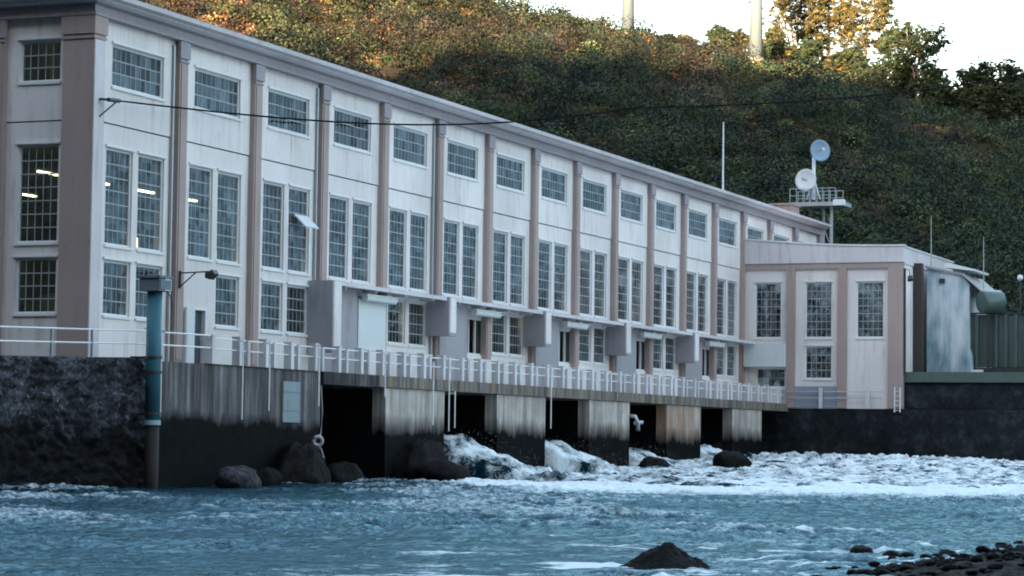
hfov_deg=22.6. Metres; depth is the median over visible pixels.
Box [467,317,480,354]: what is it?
window
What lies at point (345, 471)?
boulder
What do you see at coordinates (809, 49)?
scrub tree
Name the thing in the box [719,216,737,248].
window
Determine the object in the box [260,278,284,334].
window
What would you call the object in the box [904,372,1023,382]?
coping ledge
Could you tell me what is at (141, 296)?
window
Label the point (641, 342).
window
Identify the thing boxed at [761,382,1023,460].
retaining wall
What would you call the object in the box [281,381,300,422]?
steel sheet
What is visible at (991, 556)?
stone
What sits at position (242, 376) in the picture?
white rod
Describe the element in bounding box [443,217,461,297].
window
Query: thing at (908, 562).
stone
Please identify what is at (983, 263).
whip aerial
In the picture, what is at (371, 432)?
concrete pier
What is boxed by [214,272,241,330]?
window
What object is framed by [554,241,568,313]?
window
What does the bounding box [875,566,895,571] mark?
stone
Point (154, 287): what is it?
gauge pipe
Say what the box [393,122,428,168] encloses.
window
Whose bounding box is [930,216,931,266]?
whip aerial
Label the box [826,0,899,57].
eucalyptus
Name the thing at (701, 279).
window
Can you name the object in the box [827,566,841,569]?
stone
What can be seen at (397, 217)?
window
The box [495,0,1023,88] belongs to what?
sky
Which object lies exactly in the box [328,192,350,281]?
window
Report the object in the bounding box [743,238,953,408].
wing building
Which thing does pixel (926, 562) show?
stone
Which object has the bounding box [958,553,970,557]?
stone
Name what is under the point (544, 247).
window
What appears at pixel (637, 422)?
pale spout
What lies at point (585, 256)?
window
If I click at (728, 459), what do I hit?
rock
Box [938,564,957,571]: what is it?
stone
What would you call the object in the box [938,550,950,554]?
stone
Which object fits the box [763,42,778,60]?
scrub tree
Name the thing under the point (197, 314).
door
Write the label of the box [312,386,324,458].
rope float
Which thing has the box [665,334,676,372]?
window
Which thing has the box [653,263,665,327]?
window
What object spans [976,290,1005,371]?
drum tank
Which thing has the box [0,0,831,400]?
power station
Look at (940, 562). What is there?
stone
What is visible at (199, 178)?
window
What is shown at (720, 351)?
window
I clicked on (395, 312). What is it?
window
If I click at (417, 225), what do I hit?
window
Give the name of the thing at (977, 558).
stone
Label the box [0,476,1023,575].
river water
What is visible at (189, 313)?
open door leaf
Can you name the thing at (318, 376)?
white rod
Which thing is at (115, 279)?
window
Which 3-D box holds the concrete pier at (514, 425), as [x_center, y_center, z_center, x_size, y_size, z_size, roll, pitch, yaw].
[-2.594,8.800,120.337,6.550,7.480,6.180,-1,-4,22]
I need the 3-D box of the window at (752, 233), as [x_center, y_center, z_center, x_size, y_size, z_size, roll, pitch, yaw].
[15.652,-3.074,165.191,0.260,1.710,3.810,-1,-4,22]
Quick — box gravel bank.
[868,552,1023,575]
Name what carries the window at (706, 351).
in the power station
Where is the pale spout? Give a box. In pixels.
[629,414,643,430]
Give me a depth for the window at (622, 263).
141.89 m
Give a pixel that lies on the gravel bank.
(1011, 568)
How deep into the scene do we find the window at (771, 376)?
161.37 m
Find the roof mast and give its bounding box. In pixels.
[722,122,723,189]
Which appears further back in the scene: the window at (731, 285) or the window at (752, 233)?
the window at (752, 233)
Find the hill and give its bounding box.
[160,0,1022,273]
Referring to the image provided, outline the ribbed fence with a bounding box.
[970,312,1023,371]
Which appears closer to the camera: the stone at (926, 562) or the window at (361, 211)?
the stone at (926, 562)
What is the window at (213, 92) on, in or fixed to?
in the power station
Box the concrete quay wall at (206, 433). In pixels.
[158,361,320,486]
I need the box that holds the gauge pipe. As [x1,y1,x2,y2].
[130,275,173,488]
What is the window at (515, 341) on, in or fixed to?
in the power station
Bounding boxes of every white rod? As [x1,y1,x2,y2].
[160,332,162,415]
[237,338,243,419]
[264,341,270,410]
[314,344,319,405]
[380,351,385,396]
[429,362,433,424]
[445,357,449,430]
[450,391,455,427]
[547,365,551,427]
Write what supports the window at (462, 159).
in the power station
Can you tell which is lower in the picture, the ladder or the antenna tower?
the ladder
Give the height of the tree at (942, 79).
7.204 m
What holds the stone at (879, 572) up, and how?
on the gravel bank
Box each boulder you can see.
[256,467,282,485]
[274,441,330,483]
[327,461,365,481]
[392,438,448,479]
[637,456,670,467]
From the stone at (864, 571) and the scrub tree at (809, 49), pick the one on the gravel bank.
the stone at (864, 571)
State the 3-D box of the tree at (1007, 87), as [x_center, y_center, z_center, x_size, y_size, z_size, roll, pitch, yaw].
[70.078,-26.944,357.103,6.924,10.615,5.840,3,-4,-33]
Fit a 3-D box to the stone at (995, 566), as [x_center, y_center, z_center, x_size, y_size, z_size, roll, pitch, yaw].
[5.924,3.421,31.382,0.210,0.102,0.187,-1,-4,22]
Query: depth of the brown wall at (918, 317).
160.58 m
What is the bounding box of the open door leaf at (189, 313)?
[183,307,194,362]
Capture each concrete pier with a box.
[319,388,444,478]
[444,394,545,466]
[545,400,629,466]
[629,404,700,459]
[700,408,761,454]
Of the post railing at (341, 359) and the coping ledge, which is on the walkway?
the post railing at (341, 359)
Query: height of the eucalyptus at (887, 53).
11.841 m
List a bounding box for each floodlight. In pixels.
[178,270,218,287]
[904,269,913,281]
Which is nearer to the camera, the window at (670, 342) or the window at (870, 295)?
the window at (670, 342)
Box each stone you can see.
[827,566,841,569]
[846,569,855,574]
[850,545,872,552]
[853,569,871,575]
[868,561,880,565]
[874,569,890,575]
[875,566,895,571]
[882,550,899,556]
[899,552,914,557]
[899,564,913,570]
[900,561,916,566]
[916,559,936,566]
[919,554,932,557]
[925,571,936,575]
[930,556,945,559]
[936,559,951,566]
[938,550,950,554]
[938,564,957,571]
[939,549,955,553]
[950,558,960,561]
[957,563,969,569]
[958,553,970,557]
[965,569,977,574]
[970,555,983,562]
[975,545,990,552]
[978,568,987,572]
[985,569,994,572]
[986,553,999,559]
[986,563,1002,569]
[995,542,1006,546]
[996,545,1008,548]
[1001,551,1016,560]
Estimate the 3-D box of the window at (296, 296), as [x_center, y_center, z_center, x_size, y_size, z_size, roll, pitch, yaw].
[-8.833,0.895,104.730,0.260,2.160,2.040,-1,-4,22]
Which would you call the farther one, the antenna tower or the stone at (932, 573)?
the antenna tower
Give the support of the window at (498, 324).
in the power station
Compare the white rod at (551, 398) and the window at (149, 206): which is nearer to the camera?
the window at (149, 206)
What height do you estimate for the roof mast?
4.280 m
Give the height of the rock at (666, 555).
0.601 m
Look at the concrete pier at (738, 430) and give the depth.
150.54 m
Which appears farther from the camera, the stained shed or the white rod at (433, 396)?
the stained shed
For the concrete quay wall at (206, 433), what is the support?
on the ground
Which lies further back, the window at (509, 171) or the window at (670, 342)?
the window at (670, 342)
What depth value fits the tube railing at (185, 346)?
84.15 m
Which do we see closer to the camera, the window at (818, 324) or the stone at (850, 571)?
the stone at (850, 571)
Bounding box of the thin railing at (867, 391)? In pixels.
[787,387,881,408]
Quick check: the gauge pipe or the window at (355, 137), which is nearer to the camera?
the gauge pipe
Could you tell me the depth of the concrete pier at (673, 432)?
139.45 m
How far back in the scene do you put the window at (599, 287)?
138.40 m
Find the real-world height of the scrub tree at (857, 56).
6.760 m
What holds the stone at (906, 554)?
on the gravel bank
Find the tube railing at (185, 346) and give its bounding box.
[0,326,210,361]
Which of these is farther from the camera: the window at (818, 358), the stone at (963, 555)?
the window at (818, 358)
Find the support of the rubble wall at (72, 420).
on the quay ground
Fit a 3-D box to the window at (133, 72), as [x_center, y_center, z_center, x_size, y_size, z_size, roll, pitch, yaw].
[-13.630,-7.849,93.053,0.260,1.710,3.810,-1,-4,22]
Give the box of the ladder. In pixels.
[894,387,900,411]
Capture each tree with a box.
[704,21,737,52]
[730,28,748,56]
[763,27,788,45]
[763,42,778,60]
[772,41,800,64]
[794,38,825,69]
[799,34,826,73]
[822,49,853,78]
[839,42,861,54]
[844,46,871,82]
[862,57,894,87]
[886,65,921,99]
[915,66,956,107]
[942,93,958,113]
[949,61,982,118]
[951,82,981,112]
[962,55,1002,117]
[989,76,1003,119]
[993,57,1023,125]
[996,82,1023,118]
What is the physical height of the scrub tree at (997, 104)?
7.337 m
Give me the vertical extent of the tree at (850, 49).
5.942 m
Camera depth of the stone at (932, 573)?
31.19 m
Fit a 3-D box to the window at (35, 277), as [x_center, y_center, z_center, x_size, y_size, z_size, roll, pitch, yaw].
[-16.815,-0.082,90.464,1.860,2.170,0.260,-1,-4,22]
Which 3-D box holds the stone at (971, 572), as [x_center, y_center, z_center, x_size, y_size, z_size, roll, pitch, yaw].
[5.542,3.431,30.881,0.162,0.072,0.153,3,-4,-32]
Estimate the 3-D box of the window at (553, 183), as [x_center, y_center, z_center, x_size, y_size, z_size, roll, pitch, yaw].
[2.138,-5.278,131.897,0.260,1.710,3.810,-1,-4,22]
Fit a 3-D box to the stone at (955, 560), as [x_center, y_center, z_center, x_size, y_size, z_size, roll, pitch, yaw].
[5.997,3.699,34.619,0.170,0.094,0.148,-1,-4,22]
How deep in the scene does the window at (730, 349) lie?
160.43 m
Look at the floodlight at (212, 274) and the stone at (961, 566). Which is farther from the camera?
the floodlight at (212, 274)
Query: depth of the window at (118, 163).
91.88 m
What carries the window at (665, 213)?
in the power station
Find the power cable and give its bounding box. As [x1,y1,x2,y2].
[99,73,1023,125]
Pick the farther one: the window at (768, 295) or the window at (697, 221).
the window at (768, 295)
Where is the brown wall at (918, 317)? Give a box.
[914,263,923,371]
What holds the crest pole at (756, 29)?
on the hill
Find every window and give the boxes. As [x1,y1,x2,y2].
[12,254,57,315]
[14,141,60,245]
[17,36,61,85]
[102,256,132,319]
[103,144,135,250]
[111,41,166,101]
[134,261,164,322]
[136,151,166,254]
[187,162,215,261]
[194,65,242,121]
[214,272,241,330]
[216,168,243,266]
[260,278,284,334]
[261,178,286,272]
[267,86,311,138]
[286,282,308,336]
[287,183,311,276]
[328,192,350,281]
[333,105,373,154]
[351,197,373,285]
[387,296,407,346]
[388,205,408,290]
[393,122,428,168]
[408,299,426,348]
[409,210,429,293]
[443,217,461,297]
[447,138,479,182]
[462,221,480,300]
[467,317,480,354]
[492,228,509,304]
[492,310,508,356]
[496,152,526,193]
[509,313,524,357]
[510,232,526,307]
[538,238,553,311]
[541,165,568,204]
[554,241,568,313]
[559,329,569,363]
[579,247,593,317]
[579,324,592,364]
[582,177,607,214]
[593,325,606,365]
[594,250,608,319]
[618,255,630,322]
[621,188,643,224]
[631,258,644,324]
[636,339,644,370]
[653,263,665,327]
[653,334,664,371]
[656,198,677,232]
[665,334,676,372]
[666,265,677,329]
[686,270,697,332]
[688,208,708,240]
[697,272,708,334]
[702,348,708,376]
[717,277,726,336]
[717,343,726,377]
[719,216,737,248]
[727,279,737,338]
[727,343,737,378]
[747,225,764,239]
[754,281,782,339]
[755,367,785,388]
[773,232,789,240]
[803,345,832,379]
[804,280,832,338]
[855,280,884,338]
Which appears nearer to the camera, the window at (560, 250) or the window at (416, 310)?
the window at (416, 310)
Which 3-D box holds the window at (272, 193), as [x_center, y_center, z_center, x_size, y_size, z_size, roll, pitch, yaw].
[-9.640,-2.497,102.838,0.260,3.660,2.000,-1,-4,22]
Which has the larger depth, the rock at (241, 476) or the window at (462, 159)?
the window at (462, 159)
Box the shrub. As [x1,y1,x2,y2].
[669,33,699,41]
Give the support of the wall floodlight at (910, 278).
attached to the wing building
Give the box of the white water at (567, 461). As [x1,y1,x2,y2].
[444,433,1023,487]
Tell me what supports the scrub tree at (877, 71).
on the hill
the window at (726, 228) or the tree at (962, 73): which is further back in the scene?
the tree at (962, 73)
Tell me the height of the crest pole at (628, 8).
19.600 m
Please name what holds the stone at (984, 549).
on the gravel bank
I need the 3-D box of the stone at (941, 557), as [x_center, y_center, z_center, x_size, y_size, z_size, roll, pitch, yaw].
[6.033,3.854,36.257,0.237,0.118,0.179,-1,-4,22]
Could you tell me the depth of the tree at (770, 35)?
378.38 m
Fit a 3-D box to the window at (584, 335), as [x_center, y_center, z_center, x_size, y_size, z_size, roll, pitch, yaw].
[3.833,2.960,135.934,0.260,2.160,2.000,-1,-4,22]
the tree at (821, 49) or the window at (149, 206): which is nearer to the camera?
the window at (149, 206)
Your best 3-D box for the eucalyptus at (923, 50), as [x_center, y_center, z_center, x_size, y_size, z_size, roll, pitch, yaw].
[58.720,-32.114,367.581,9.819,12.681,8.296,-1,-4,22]
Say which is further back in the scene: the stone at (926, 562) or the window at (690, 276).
the window at (690, 276)
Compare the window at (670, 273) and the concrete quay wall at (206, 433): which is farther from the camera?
the window at (670, 273)
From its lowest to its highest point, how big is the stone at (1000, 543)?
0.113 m
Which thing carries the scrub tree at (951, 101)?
on the hill
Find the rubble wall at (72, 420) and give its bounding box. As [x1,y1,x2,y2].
[0,355,145,487]
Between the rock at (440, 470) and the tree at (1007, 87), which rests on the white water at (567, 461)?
the rock at (440, 470)
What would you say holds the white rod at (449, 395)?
attached to the concrete pier at (371, 432)
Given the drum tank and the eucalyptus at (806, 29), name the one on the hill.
the eucalyptus at (806, 29)
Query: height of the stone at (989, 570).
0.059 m
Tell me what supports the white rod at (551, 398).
attached to the concrete pier at (514, 425)
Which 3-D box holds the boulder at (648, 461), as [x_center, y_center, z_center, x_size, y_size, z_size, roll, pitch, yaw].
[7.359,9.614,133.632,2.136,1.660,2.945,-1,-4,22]
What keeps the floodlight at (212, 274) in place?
attached to the power station
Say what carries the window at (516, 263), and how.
in the power station
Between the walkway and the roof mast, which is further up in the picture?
the roof mast
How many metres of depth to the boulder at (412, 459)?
106.47 m
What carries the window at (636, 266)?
in the power station
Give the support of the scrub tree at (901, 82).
on the hill
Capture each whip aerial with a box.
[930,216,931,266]
[983,237,983,289]
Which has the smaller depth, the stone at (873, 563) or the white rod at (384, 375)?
the stone at (873, 563)
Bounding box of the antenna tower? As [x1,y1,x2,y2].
[789,140,850,243]
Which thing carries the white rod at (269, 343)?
attached to the concrete quay wall at (206, 433)
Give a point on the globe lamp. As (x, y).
(1020, 278)
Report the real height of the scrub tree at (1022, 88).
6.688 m
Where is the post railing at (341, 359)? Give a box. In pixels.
[204,334,785,403]
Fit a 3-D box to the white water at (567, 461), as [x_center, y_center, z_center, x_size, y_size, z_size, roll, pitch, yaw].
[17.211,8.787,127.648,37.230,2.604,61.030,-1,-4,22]
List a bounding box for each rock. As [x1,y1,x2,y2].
[215,465,261,487]
[416,460,470,480]
[619,542,710,569]
[712,450,752,467]
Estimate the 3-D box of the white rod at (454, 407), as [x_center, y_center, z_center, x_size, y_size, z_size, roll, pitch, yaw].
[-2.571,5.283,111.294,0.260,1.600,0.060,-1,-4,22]
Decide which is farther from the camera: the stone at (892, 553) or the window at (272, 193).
the window at (272, 193)
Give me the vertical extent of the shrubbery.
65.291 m
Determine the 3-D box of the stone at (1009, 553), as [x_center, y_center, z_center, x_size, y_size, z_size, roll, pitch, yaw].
[6.713,3.621,34.513,0.216,0.147,0.233,-1,-4,22]
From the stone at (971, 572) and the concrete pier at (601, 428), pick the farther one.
the concrete pier at (601, 428)
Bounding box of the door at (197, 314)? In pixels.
[194,311,200,362]
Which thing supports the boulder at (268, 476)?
in the river water at (470, 526)
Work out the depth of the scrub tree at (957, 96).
368.53 m
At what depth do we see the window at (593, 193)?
137.62 m
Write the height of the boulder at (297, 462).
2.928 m
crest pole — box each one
[621,0,633,35]
[749,0,763,68]
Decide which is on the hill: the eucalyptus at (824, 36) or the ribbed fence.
the eucalyptus at (824, 36)
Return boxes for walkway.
[196,363,787,410]
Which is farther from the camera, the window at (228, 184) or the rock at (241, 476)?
the window at (228, 184)
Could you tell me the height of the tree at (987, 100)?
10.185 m
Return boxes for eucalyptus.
[747,0,829,48]
[784,0,869,61]
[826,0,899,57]
[873,21,918,89]
[885,19,955,104]
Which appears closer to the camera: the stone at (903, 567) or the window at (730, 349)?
the stone at (903, 567)
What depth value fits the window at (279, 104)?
104.26 m
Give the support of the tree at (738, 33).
on the hill
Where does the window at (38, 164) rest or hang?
in the power station
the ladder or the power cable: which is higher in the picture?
the power cable
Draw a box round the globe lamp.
[1017,275,1022,367]
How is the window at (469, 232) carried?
in the power station
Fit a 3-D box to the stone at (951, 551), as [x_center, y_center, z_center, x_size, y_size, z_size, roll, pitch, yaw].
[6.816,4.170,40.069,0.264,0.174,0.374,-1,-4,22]
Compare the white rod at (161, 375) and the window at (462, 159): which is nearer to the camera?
the white rod at (161, 375)
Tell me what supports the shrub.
on the hill
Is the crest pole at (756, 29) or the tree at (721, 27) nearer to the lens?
the crest pole at (756, 29)
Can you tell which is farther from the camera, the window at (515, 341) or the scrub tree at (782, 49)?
the scrub tree at (782, 49)
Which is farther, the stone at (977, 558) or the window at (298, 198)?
the window at (298, 198)
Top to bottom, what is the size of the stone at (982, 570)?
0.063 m
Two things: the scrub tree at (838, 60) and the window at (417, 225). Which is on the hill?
the scrub tree at (838, 60)
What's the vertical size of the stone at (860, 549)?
0.212 m
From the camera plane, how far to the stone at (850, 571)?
32.55 m
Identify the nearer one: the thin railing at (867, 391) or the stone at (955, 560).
the stone at (955, 560)
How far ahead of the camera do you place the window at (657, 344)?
147.29 m
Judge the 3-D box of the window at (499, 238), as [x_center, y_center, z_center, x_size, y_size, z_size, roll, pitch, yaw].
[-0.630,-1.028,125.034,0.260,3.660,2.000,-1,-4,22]
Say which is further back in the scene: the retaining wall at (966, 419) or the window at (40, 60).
the retaining wall at (966, 419)
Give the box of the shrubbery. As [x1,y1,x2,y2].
[138,0,1023,367]
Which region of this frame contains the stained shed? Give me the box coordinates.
[925,263,993,371]
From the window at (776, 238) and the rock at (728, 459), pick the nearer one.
the rock at (728, 459)
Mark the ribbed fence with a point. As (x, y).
(1011, 340)
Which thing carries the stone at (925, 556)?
on the gravel bank
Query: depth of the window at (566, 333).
133.45 m
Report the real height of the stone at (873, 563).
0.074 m
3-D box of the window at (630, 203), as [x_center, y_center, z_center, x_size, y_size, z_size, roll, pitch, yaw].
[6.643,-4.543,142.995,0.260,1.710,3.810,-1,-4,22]
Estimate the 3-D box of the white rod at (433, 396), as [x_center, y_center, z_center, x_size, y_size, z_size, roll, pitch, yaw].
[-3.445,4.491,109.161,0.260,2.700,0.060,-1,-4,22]
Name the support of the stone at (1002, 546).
on the gravel bank
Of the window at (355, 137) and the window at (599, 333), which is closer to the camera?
the window at (355, 137)
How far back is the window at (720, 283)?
158.60 m
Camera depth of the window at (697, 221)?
154.36 m

